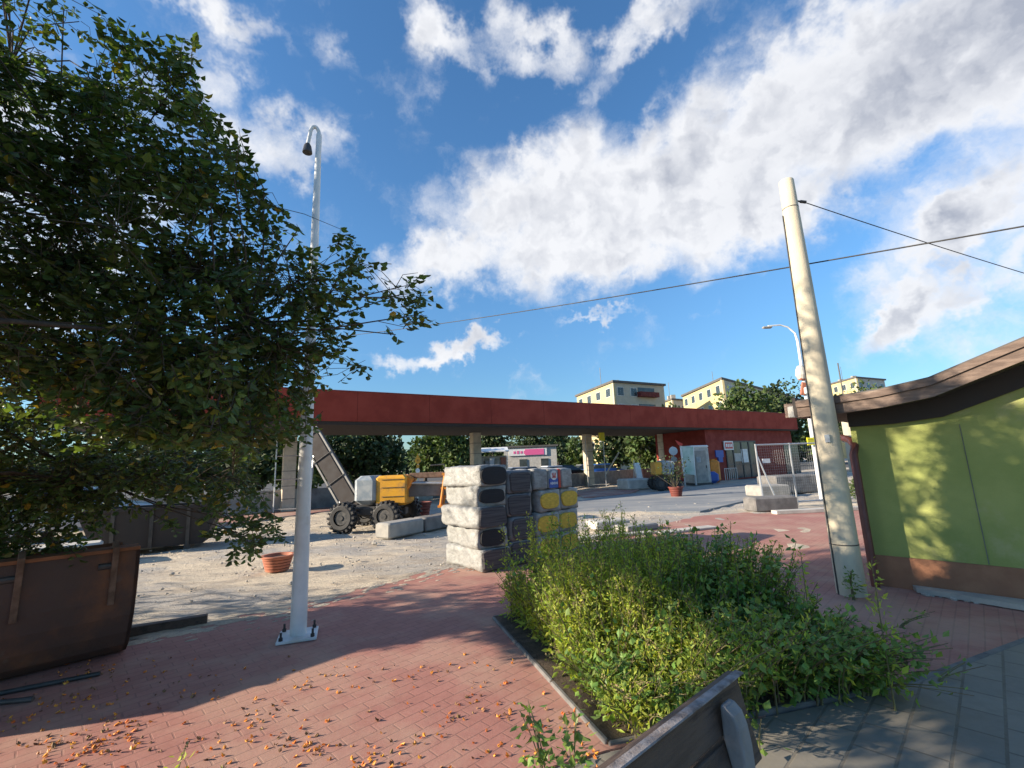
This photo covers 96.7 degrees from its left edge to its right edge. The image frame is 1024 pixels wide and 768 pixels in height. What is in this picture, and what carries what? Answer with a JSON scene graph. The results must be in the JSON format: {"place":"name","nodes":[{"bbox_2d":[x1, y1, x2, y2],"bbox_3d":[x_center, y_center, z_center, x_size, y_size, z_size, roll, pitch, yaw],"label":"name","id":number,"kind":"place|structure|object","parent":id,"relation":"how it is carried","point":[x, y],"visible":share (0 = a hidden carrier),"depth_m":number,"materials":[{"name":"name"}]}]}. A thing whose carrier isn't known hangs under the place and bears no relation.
{"place":"outdoors","nodes":[
{"label":"outdoors","id":0,"kind":"place"},
{"bbox_2d":[0,0,443,566],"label":"linden tree","id":1,"kind":"object","parent":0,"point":[174,386],"visible":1,"depth_m":3.37,"materials":[{"name":"green plant"}]},
{"bbox_2d":[217,507,333,525],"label":"side pavement","id":2,"kind":"structure","parent":0,"point":[292,513],"depth_m":18.63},
{"bbox_2d":[273,435,299,512],"bbox_3d":[-9.682,3.852,19.695,1.183,3.330,0.058,-2,-10,0],"label":"scaffold frame","id":3,"kind":"object","parent":2,"relation":"on","point":[275,479],"visible":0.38,"depth_m":19.63,"materials":[{"name":"metal"}]},
{"bbox_2d":[4,462,848,507],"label":"car park","id":4,"kind":"structure","parent":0,"point":[269,486],"depth_m":62.30,"materials":[{"name":"asphalt"}]},
{"bbox_2d":[23,443,130,485],"bbox_3d":[-35.927,7.112,37.345,6.743,5.366,6.064,-2,-10,0],"label":"deciduous tree","id":5,"kind":"object","parent":4,"relation":"on","point":[91,482],"visible":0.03,"depth_m":36.63,"materials":[{"name":"green plant"}]},
{"bbox_2d":[116,445,193,496],"bbox_3d":[-27.316,6.202,35.525,5.231,5.861,4.866,-2,-10,0],"label":"deciduous tree","id":6,"kind":"object","parent":4,"relation":"on","point":[175,478],"visible":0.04,"depth_m":34.97,"materials":[{"name":"green plant"}]},
{"bbox_2d":[184,443,244,491],"bbox_3d":[-21.519,5.511,33.809,4.921,6.174,3.977,-2,-10,0],"label":"deciduous tree","id":7,"kind":"object","parent":4,"relation":"on","point":[209,448],"visible":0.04,"depth_m":33.20,"materials":[{"name":"green plant"}]},
{"bbox_2d":[221,435,282,490],"bbox_3d":[-16.717,4.460,29.753,4.522,6.440,3.815,-2,-10,0],"label":"deciduous tree","id":8,"kind":"object","parent":4,"relation":"on","point":[265,468],"visible":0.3,"depth_m":29.22,"materials":[{"name":"green plant"}]},
{"bbox_2d":[267,441,324,489],"bbox_3d":[-13.914,5.436,29.793,3.550,4.328,3.060,-2,-10,0],"label":"deciduous tree","id":9,"kind":"object","parent":4,"relation":"on","point":[317,480],"visible":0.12,"depth_m":29.31,"materials":[{"name":"green plant"}]},
{"bbox_2d":[317,435,395,485],"bbox_3d":[-12.132,5.191,33.821,6.740,6.166,5.026,1,-11,-17],"label":"deciduous tree","id":10,"kind":"object","parent":4,"relation":"on","point":[359,455],"visible":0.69,"depth_m":33.11,"materials":[{"name":"green plant"}]},
{"bbox_2d":[369,435,405,475],"bbox_3d":[-11.092,6.830,39.654,4.029,4.864,3.234,-2,-10,0],"label":"deciduous tree","id":11,"kind":"object","parent":4,"relation":"on","point":[391,466],"visible":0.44,"depth_m":39.00,"materials":[{"name":"green plant"}]},
{"bbox_2d":[404,435,443,480],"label":"deciduous tree","id":12,"kind":"object","parent":4,"relation":"on","point":[426,448],"visible":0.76,"depth_m":48.85,"materials":[{"name":"green plant"}]},
{"bbox_2d":[430,435,469,466],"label":"deciduous tree","id":13,"kind":"object","parent":4,"relation":"on","point":[453,449],"visible":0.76,"depth_m":46.76,"materials":[{"name":"green plant"}]},
{"bbox_2d":[481,447,508,468],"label":"market stall","id":14,"kind":"object","parent":4,"relation":"on","point":[494,460],"visible":0.45,"depth_m":51.33,"materials":[{"name":"white paint"}]},
{"bbox_2d":[481,436,510,455],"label":"deciduous tree","id":15,"kind":"object","parent":4,"relation":"on","point":[492,441],"visible":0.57,"depth_m":61.02,"materials":[{"name":"green plant"}]},
{"bbox_2d":[505,436,548,445],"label":"deciduous tree","id":16,"kind":"object","parent":4,"relation":"on","point":[531,440],"visible":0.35,"depth_m":78.89,"materials":[{"name":"green plant"}]},
{"bbox_2d":[502,444,557,467],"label":"shop","id":17,"kind":"structure","parent":4,"relation":"on","point":[538,456],"depth_m":55.25,"materials":[{"name":"paint"}]},
{"bbox_2d":[538,436,576,464],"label":"deciduous tree","id":18,"kind":"object","parent":4,"relation":"on","point":[560,441],"visible":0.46,"depth_m":76.75,"materials":[{"name":"green plant"}]},
{"bbox_2d":[562,437,582,465],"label":"deciduous tree","id":19,"kind":"object","parent":4,"relation":"on","point":[574,457],"visible":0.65,"depth_m":48.91,"materials":[{"name":"green plant"}]},
{"bbox_2d":[583,463,624,471],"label":"parked car","id":20,"kind":"object","parent":4,"relation":"on","point":[599,467],"visible":0.06,"depth_m":45.40,"materials":[{"name":"blue paint"}]},
{"bbox_2d":[593,436,635,469],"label":"deciduous tree","id":21,"kind":"object","parent":4,"relation":"on","point":[614,446],"visible":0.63,"depth_m":46.72,"materials":[{"name":"green plant"}]},
{"bbox_2d":[575,374,665,469],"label":"apartment block","id":22,"kind":"structure","parent":4,"relation":"on","point":[619,392],"depth_m":94.57,"materials":[{"name":"paint"}]},
{"bbox_2d":[624,436,656,468],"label":"deciduous tree","id":23,"kind":"object","parent":4,"relation":"on","point":[637,445],"visible":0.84,"depth_m":43.00,"materials":[{"name":"green plant"}]},
{"bbox_2d":[708,379,784,412],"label":"deciduous tree","id":24,"kind":"object","parent":4,"relation":"on","point":[754,403],"visible":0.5,"depth_m":65.91,"materials":[{"name":"green plant"}]},
{"bbox_2d":[762,376,808,454],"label":"deciduous tree","id":25,"kind":"object","parent":4,"relation":"on","point":[788,400],"visible":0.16,"depth_m":68.99,"materials":[{"name":"green plant"}]},
{"bbox_2d":[798,421,812,455],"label":"deciduous tree","id":26,"kind":"object","parent":4,"relation":"on","point":[803,438],"visible":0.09,"depth_m":74.18,"materials":[{"name":"green plant"}]},
{"bbox_2d":[4,458,857,767],"bbox_3d":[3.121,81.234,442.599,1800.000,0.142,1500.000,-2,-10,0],"label":"ground","id":27,"kind":"structure","parent":0,"point":[212,580],"depth_m":8.38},
{"bbox_2d":[20,540,103,551],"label":"concrete block","id":28,"kind":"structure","parent":27,"relation":"on","point":[95,542],"depth_m":9.11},
{"bbox_2d":[3,487,152,542],"bbox_3d":[-13.454,3.949,14.119,4.210,1.450,1.820,5,-12,-34],"label":"parked car","id":29,"kind":"object","parent":27,"relation":"on","point":[78,524],"visible":0.02,"depth_m":13.48,"materials":[{"name":"grey paint"}]},
{"bbox_2d":[76,500,229,548],"bbox_3d":[-8.464,3.414,10.874,2.770,0.996,1.270,3,-11,-25],"label":"rubble skip","id":30,"kind":"object","parent":27,"relation":"on","point":[141,531],"visible":0.47,"depth_m":10.41,"materials":[{"name":"metal"}]},
{"bbox_2d":[260,552,293,572],"bbox_3d":[-4.012,3.054,7.787,0.540,0.254,0.536,-2,-10,0],"label":"plant pot","id":31,"kind":"object","parent":27,"relation":"on","point":[276,562],"visible":0.98,"depth_m":7.63,"materials":[{"name":"ceramic"}]},
{"bbox_2d":[311,426,358,504],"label":"loading ramp","id":32,"kind":"structure","parent":27,"relation":"on","point":[324,456],"depth_m":14.10,"materials":[{"name":"metal"}]},
{"bbox_2d":[38,468,653,530],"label":"concrete wall","id":33,"kind":"structure","parent":27,"relation":"on","point":[322,498],"depth_m":21.27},
{"bbox_2d":[327,464,448,533],"bbox_3d":[-3.309,3.303,13.401,3.511,1.776,2.210,-2,-10,0],"label":"boom lift","id":34,"kind":"object","parent":27,"relation":"on","point":[381,498],"visible":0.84,"depth_m":12.81,"materials":[{"name":"yellow metal"}]},
{"bbox_2d":[375,518,422,538],"bbox_3d":[-2.800,3.605,11.404,0.500,0.360,1.179,-9,-12,32],"label":"concrete block","id":35,"kind":"object","parent":27,"relation":"on","point":[396,528],"depth_m":11.09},
{"bbox_2d":[5,431,813,493],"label":"distant wood","id":36,"kind":"object","parent":27,"relation":"on","point":[405,470],"visible":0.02,"depth_m":99.39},
{"bbox_2d":[38,378,797,511],"bbox_3d":[2.918,4.121,28.734,45.893,5.050,6.420,4,-12,-31],"label":"red canopy","id":37,"kind":"object","parent":27,"relation":"on","point":[349,412],"visible":0.67,"depth_m":24.14,"materials":[{"name":"metal"}]},
{"bbox_2d":[420,501,431,515],"bbox_3d":[-2.995,4.205,15.175,0.640,0.530,0.635,-2,-10,0],"label":"plant pot","id":38,"kind":"object","parent":27,"relation":"on","point":[426,506],"visible":0.48,"depth_m":14.99,"materials":[{"name":"ceramic"}]},
{"bbox_2d":[414,513,447,531],"bbox_3d":[-2.115,3.765,12.440,0.500,0.360,1.228,-9,-12,32],"label":"concrete block","id":39,"kind":"object","parent":27,"relation":"on","point":[431,522],"depth_m":12.08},
{"bbox_2d":[136,503,743,602],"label":"loose stones","id":40,"kind":"object","parent":27,"relation":"on","point":[374,542],"visible":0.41,"depth_m":9.24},
{"bbox_2d":[586,517,629,529],"bbox_3d":[2.371,3.464,11.274,0.950,0.200,0.550,1,-11,-20],"label":"paving slab pile","id":41,"kind":"object","parent":27,"relation":"on","point":[593,526],"visible":0.48,"depth_m":11.05,"materials":[{"name":"concrete"}]},
{"bbox_2d":[617,478,649,489],"bbox_3d":[7.012,5.769,26.250,1.500,0.620,1.200,1,-11,-20],"label":"concrete block","id":42,"kind":"object","parent":27,"relation":"on","point":[632,483],"depth_m":25.74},
{"bbox_2d":[613,521,657,531],"bbox_3d":[2.928,3.382,10.766,1.000,0.140,0.500,4,-12,-29],"label":"paving slab pile","id":43,"kind":"object","parent":27,"relation":"on","point":[650,525],"visible":0.6,"depth_m":10.65,"materials":[{"name":"concrete"}]},
{"bbox_2d":[647,460,683,490],"bbox_3d":[8.443,5.015,25.000,1.730,1.628,1.391,-2,-10,0],"label":"mini dumper","id":44,"kind":"object","parent":27,"relation":"on","point":[654,482],"visible":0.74,"depth_m":24.54,"materials":[{"name":"yellow paint"}]},
{"bbox_2d":[675,440,696,485],"bbox_3d":[10.722,4.830,27.974,1.159,2.797,0.200,-2,-10,0],"label":"banner stand","id":45,"kind":"object","parent":27,"relation":"on","point":[687,452],"visible":0.9,"depth_m":28.00,"materials":[{"name":"white paint"}]},
{"bbox_2d":[682,445,712,484],"bbox_3d":[11.681,5.135,28.867,1.300,2.420,1.270,0,-10,-12],"label":"portable toilet","id":46,"kind":"object","parent":27,"relation":"on","point":[702,468],"visible":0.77,"depth_m":28.31,"materials":[{"name":"plastic"}]},
{"bbox_2d":[694,450,708,481],"bbox_3d":[11.789,5.096,28.277,0.800,1.900,0.070,0,-10,-12],"label":"door","id":47,"kind":"structure","parent":46,"relation":"in","point":[700,456],"depth_m":28.27,"materials":[{"name":"plastic"}]},
{"bbox_2d":[709,459,720,482],"bbox_3d":[13.486,5.788,30.364,0.750,1.550,0.400,-2,-10,0],"label":"traffic barrier","id":48,"kind":"object","parent":27,"relation":"on","point":[714,465],"visible":0.6,"depth_m":30.23,"materials":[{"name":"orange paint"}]},
{"bbox_2d":[655,430,801,480],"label":"red building","id":49,"kind":"structure","parent":27,"relation":"on","point":[731,448],"depth_m":34.65,"materials":[{"name":"paint"}]},
{"bbox_2d":[783,444,801,473],"bbox_3d":[23.343,6.185,37.916,2.202,2.500,0.060,4,-12,-31],"label":"side window","id":50,"kind":"structure","parent":49,"relation":"in","point":[796,467],"depth_m":37.91,"materials":[{"name":"grey glass"}]},
{"bbox_2d":[681,374,790,409],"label":"apartment block","id":51,"kind":"structure","parent":27,"relation":"on","point":[702,397],"depth_m":101.63,"materials":[{"name":"paint"}]},
{"bbox_2d":[743,495,797,511],"bbox_3d":[7.691,3.559,13.555,1.350,0.420,0.600,-1,-10,-6],"label":"concrete block","id":52,"kind":"object","parent":27,"relation":"on","point":[768,503],"depth_m":13.29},
{"bbox_2d":[745,484,790,495],"bbox_3d":[10.428,4.345,18.589,1.300,0.450,1.000,0,-10,-10],"label":"concrete block","id":53,"kind":"object","parent":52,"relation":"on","point":[752,490],"depth_m":18.18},
{"bbox_2d":[757,474,817,492],"bbox_3d":[12.140,4.386,20.032,2.100,0.750,1.200,0,-10,-10],"label":"concrete block","id":54,"kind":"object","parent":27,"relation":"on","point":[803,479],"depth_m":19.50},
{"bbox_2d":[754,442,822,505],"bbox_3d":[9.070,2.899,14.630,2.661,2.006,0.416,0,-10,-11],"label":"fence","id":55,"kind":"object","parent":27,"relation":"on","point":[767,461],"visible":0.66,"depth_m":14.75,"materials":[{"name":"metal"}]},
{"bbox_2d":[762,324,822,498],"bbox_3d":[10.629,0.920,16.992,1.638,6.605,0.390,-2,-10,0],"label":"street lamp","id":56,"kind":"object","parent":27,"relation":"on","point":[799,373],"visible":0.75,"depth_m":17.06,"materials":[{"name":"metal"}]},
{"bbox_2d":[0,507,1023,767],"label":"red pavement","id":57,"kind":"structure","parent":0,"point":[440,621],"depth_m":3.56,"materials":[{"name":"brick"}]},
{"bbox_2d":[0,696,34,704],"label":"plastic tube","id":58,"kind":"object","parent":57,"relation":"on","point":[17,700],"visible":1,"depth_m":3.38,"materials":[{"name":"plastic"}]},
{"bbox_2d":[0,671,100,695],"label":"metal bar","id":59,"kind":"object","parent":57,"relation":"on","point":[46,684],"visible":1,"depth_m":3.65,"materials":[{"name":"metal"}]},
{"bbox_2d":[0,541,140,679],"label":"rubble skip","id":60,"kind":"object","parent":57,"relation":"on","point":[56,610],"visible":1,"depth_m":3.94,"materials":[{"name":"metal"}]},
{"bbox_2d":[275,125,321,645],"bbox_3d":[-2.247,-0.314,5.057,0.360,5.770,0.360,1,-11,-20],"label":"lamp post","id":61,"kind":"object","parent":57,"relation":"on","point":[299,631],"visible":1,"depth_m":4.71,"materials":[{"name":"metal"}]},
{"bbox_2d":[0,652,598,767],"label":"fallen leaves","id":62,"kind":"object","parent":57,"relation":"on","point":[93,746],"visible":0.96,"depth_m":2.86,"materials":[{"name":"orange plant"}]},
{"bbox_2d":[127,545,584,645],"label":"sand drifts","id":63,"kind":"object","parent":57,"relation":"on","point":[273,610],"visible":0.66,"depth_m":5.42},
{"bbox_2d":[130,613,207,636],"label":"timber beam","id":64,"kind":"structure","parent":63,"relation":"on","point":[157,626],"depth_m":4.89,"materials":[{"name":"brown wood"}]},
{"bbox_2d":[446,543,510,572],"bbox_3d":[-0.600,2.845,7.606,0.598,0.359,1.234,6,-13,-37],"label":"insulation pack","id":65,"kind":"object","parent":57,"relation":"on","point":[468,558],"visible":0.72,"depth_m":7.21,"materials":[{"name":"grey plastic"}]},
{"bbox_2d":[447,525,507,549],"bbox_3d":[-0.609,2.537,7.704,0.597,0.359,1.218,4,-12,-31],"label":"insulation pack","id":66,"kind":"object","parent":65,"relation":"on","point":[483,539],"visible":0.72,"depth_m":7.25,"materials":[{"name":"plastic"}]},
{"bbox_2d":[441,504,506,528],"bbox_3d":[-0.678,2.203,7.665,0.600,0.359,1.210,7,-13,-40],"label":"insulation pack","id":67,"kind":"object","parent":66,"relation":"on","point":[472,517],"visible":0.82,"depth_m":7.29,"materials":[{"name":"grey plastic"}]},
{"bbox_2d":[446,485,505,506],"bbox_3d":[-0.632,1.898,7.793,0.607,0.354,1.216,4,-12,-32],"label":"insulation pack","id":68,"kind":"object","parent":67,"relation":"on","point":[481,496],"visible":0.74,"depth_m":7.35,"materials":[{"name":"plastic"}]},
{"bbox_2d":[443,464,505,486],"bbox_3d":[-0.668,1.573,7.811,0.600,0.361,1.220,6,-13,-39],"label":"insulation pack","id":69,"kind":"object","parent":68,"relation":"on","point":[476,475],"visible":0.99,"depth_m":7.43,"materials":[{"name":"plastic"}]},
{"bbox_2d":[507,539,533,564],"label":"insulation pack","id":70,"kind":"object","parent":57,"relation":"on","point":[515,545],"visible":0.23,"depth_m":7.46,"materials":[{"name":"grey plastic"}]},
{"bbox_2d":[504,515,533,540],"bbox_3d":[-0.190,2.496,8.025,0.563,0.416,1.210,6,-13,-39],"label":"insulation pack","id":71,"kind":"object","parent":70,"relation":"on","point":[519,523],"visible":0.26,"depth_m":7.52,"materials":[{"name":"plastic"}]},
{"bbox_2d":[504,493,531,516],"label":"insulation pack","id":72,"kind":"object","parent":71,"relation":"on","point":[517,504],"visible":0.43,"depth_m":7.59,"materials":[{"name":"grey plastic"}]},
{"bbox_2d":[502,469,531,493],"bbox_3d":[-0.228,1.751,8.162,0.562,0.414,1.226,6,-13,-38],"label":"insulation pack","id":73,"kind":"object","parent":72,"relation":"on","point":[518,481],"visible":0.52,"depth_m":7.67,"materials":[{"name":"grey plastic"}]},
{"bbox_2d":[533,534,559,559],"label":"insulation pack","id":74,"kind":"object","parent":57,"relation":"on","point":[539,538],"visible":0.1,"depth_m":7.81,"materials":[{"name":"yellow plastic"}]},
{"bbox_2d":[531,511,559,535],"bbox_3d":[0.358,2.521,8.331,0.575,0.419,1.016,5,-12,-34],"label":"insulation pack","id":75,"kind":"object","parent":74,"relation":"on","point":[542,520],"visible":0.29,"depth_m":7.89,"materials":[{"name":"yellow plastic"}]},
{"bbox_2d":[531,489,560,512],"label":"insulation pack","id":76,"kind":"object","parent":75,"relation":"on","point":[545,500],"visible":0.49,"depth_m":8.00,"materials":[{"name":"yellow plastic"}]},
{"bbox_2d":[515,469,546,489],"bbox_3d":[0.290,1.737,8.289,0.332,0.388,0.716,5,-13,-36],"label":"printed bag","id":77,"kind":"object","parent":76,"relation":"on","point":[538,478],"visible":0.56,"depth_m":7.99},
{"bbox_2d":[532,468,560,488],"bbox_3d":[0.532,1.762,8.479,0.334,0.387,0.750,7,-13,-40],"label":"printed bag","id":78,"kind":"object","parent":76,"relation":"on","point":[553,479],"visible":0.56,"depth_m":8.19,"materials":[{"name":"blue paint"}]},
{"bbox_2d":[558,530,578,553],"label":"insulation pack","id":79,"kind":"object","parent":57,"relation":"on","point":[566,535],"visible":0.13,"depth_m":8.28,"materials":[{"name":"yellow plastic"}]},
{"bbox_2d":[557,508,577,531],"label":"insulation pack","id":80,"kind":"object","parent":79,"relation":"on","point":[564,515],"visible":0.2,"depth_m":8.35,"materials":[{"name":"yellow plastic"}]},
{"bbox_2d":[556,487,577,508],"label":"insulation pack","id":81,"kind":"object","parent":80,"relation":"on","point":[568,497],"visible":0.36,"depth_m":8.43,"materials":[{"name":"yellow plastic"}]},
{"bbox_2d":[541,468,571,487],"bbox_3d":[0.763,1.790,8.685,0.328,0.386,0.713,8,-14,-44],"label":"printed bag","id":82,"kind":"object","parent":81,"relation":"on","point":[565,475],"visible":0.38,"depth_m":8.43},
{"bbox_2d":[655,525,715,534],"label":"curb","id":83,"kind":"structure","parent":57,"relation":"on","point":[705,527],"depth_m":10.33,"materials":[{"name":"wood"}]},
{"bbox_2d":[494,614,894,744],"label":"planter soil","id":84,"kind":"structure","parent":57,"relation":"on","point":[533,648],"depth_m":3.25,"materials":[{"name":"soil"}]},
{"bbox_2d":[485,500,973,742],"bbox_3d":[1.281,1.748,3.902,2.500,1.291,3.197,1,-11,-16],"label":"weed patch","id":85,"kind":"object","parent":84,"relation":"on","point":[730,614],"visible":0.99,"depth_m":3.33,"materials":[{"name":"green plant"}]},
{"bbox_2d":[492,613,898,745],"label":"planter kerb","id":86,"kind":"structure","parent":57,"relation":"on","point":[603,738],"depth_m":2.95,"materials":[{"name":"concrete"}]},
{"bbox_2d":[771,506,858,514],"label":"curb","id":87,"kind":"structure","parent":57,"relation":"on","point":[798,511],"depth_m":12.66,"materials":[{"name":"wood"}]},
{"bbox_2d":[779,177,867,597],"bbox_3d":[3.833,-0.117,5.710,0.334,5.363,0.299,5,-13,-36],"label":"utility pole","id":88,"kind":"object","parent":57,"relation":"on","point":[841,526],"visible":0.94,"depth_m":5.53,"materials":[{"name":"concrete"}]},
{"bbox_2d":[806,202,1022,272],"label":"overhead cable","id":89,"kind":"object","parent":88,"relation":"attached to","point":[910,237],"visible":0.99,"depth_m":6.62,"materials":[{"name":"black rubber"}]},
{"bbox_2d":[842,565,865,599],"bbox_3d":[3.785,2.257,5.045,0.219,0.494,0.316,-9,-12,32],"label":"weed plant","id":90,"kind":"object","parent":57,"relation":"on","point":[853,593],"visible":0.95,"depth_m":5.03,"materials":[{"name":"green plant"}]},
{"bbox_2d":[784,336,1023,598],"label":"green kiosk","id":91,"kind":"object","parent":57,"relation":"on","point":[937,462],"visible":0.94,"depth_m":5.14,"materials":[{"name":"concrete"}]},
{"bbox_2d":[899,608,934,629],"bbox_3d":[3.712,2.196,4.179,0.374,0.262,0.180,4,-12,-29],"label":"weed plant","id":92,"kind":"object","parent":57,"relation":"on","point":[903,624],"visible":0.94,"depth_m":4.19,"materials":[{"name":"green plant"}]},
{"bbox_2d":[904,637,1023,685],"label":"pavement edging","id":93,"kind":"object","parent":57,"relation":"on","point":[988,653],"visible":0.29,"depth_m":3.50,"materials":[{"name":"concrete"}]},
{"bbox_2d":[913,585,1023,610],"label":"kiosk footing","id":94,"kind":"object","parent":57,"relation":"on","point":[1008,602],"visible":1,"depth_m":4.79,"materials":[{"name":"concrete"}]},
{"bbox_2d":[0,0,1023,469],"label":"sky","id":95,"kind":"structure","parent":0,"point":[513,155],"materials":[{"name":"blue"}]},
{"bbox_2d":[577,489,639,497],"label":"corner pavement","id":96,"kind":"structure","parent":0,"point":[594,493],"depth_m":23.93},
{"bbox_2d":[577,483,757,513],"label":"road","id":97,"kind":"structure","parent":0,"point":[715,498],"depth_m":17.77,"materials":[{"name":"asphalt"}]},
{"bbox_2d":[634,455,688,496],"bbox_3d":[6.705,4.056,20.067,2.238,1.822,1.182,-2,-10,0],"label":"plant pot","id":98,"kind":"object","parent":97,"relation":"on","point":[675,490],"visible":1,"depth_m":20.06,"materials":[{"name":"red plastic"}]},
{"bbox_2d":[665,383,683,407],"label":"apartment block","id":99,"kind":"structure","parent":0,"point":[672,399],"depth_m":127.76,"materials":[{"name":"paint"}]},
{"bbox_2d":[338,225,1023,336],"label":"overhead cable","id":100,"kind":"object","parent":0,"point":[755,272],"visible":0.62,"depth_m":6.44,"materials":[{"name":"black rubber"}]},
{"bbox_2d":[557,643,1023,767],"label":"grey pavement","id":101,"kind":"structure","parent":0,"point":[983,727],"depth_m":2.67,"materials":[{"name":"concrete"}]},
{"bbox_2d":[510,701,570,767],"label":"weed plant","id":102,"kind":"object","parent":101,"relation":"on","point":[544,753],"visible":0.99,"depth_m":2.33,"materials":[{"name":"green plant"}]},
{"bbox_2d":[553,708,599,767],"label":"weed plant","id":103,"kind":"object","parent":101,"relation":"on","point":[579,737],"visible":1,"depth_m":2.27,"materials":[{"name":"green plant"}]},
{"bbox_2d":[597,670,761,767],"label":"park bench","id":104,"kind":"object","parent":101,"relation":"on","point":[709,726],"visible":1,"depth_m":1.50,"materials":[{"name":"grey wood"}]},
{"bbox_2d":[745,700,790,755],"bbox_3d":[1.392,1.921,2.503,0.172,0.272,0.201,-1,-10,-6],"label":"weed plant","id":105,"kind":"object","parent":101,"relation":"on","point":[767,705],"visible":0.81,"depth_m":2.53,"materials":[{"name":"green plant"}]},
{"bbox_2d":[919,654,985,681],"bbox_3d":[3.135,2.060,3.251,0.366,0.266,0.296,4,-12,-31],"label":"weed plant","id":106,"kind":"object","parent":101,"relation":"on","point":[940,679],"visible":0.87,"depth_m":3.22,"materials":[{"name":"green plant"}]},
{"bbox_2d":[837,363,851,471],"bbox_3d":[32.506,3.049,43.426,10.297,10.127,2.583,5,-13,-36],"label":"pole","id":107,"kind":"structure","parent":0,"point":[846,429],"depth_m":39.76,"materials":[{"name":"metal"}]},
{"bbox_2d":[831,367,885,457],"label":"apartment block","id":108,"kind":"structure","parent":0,"point":[847,384],"depth_m":141.07,"materials":[{"name":"concrete"}]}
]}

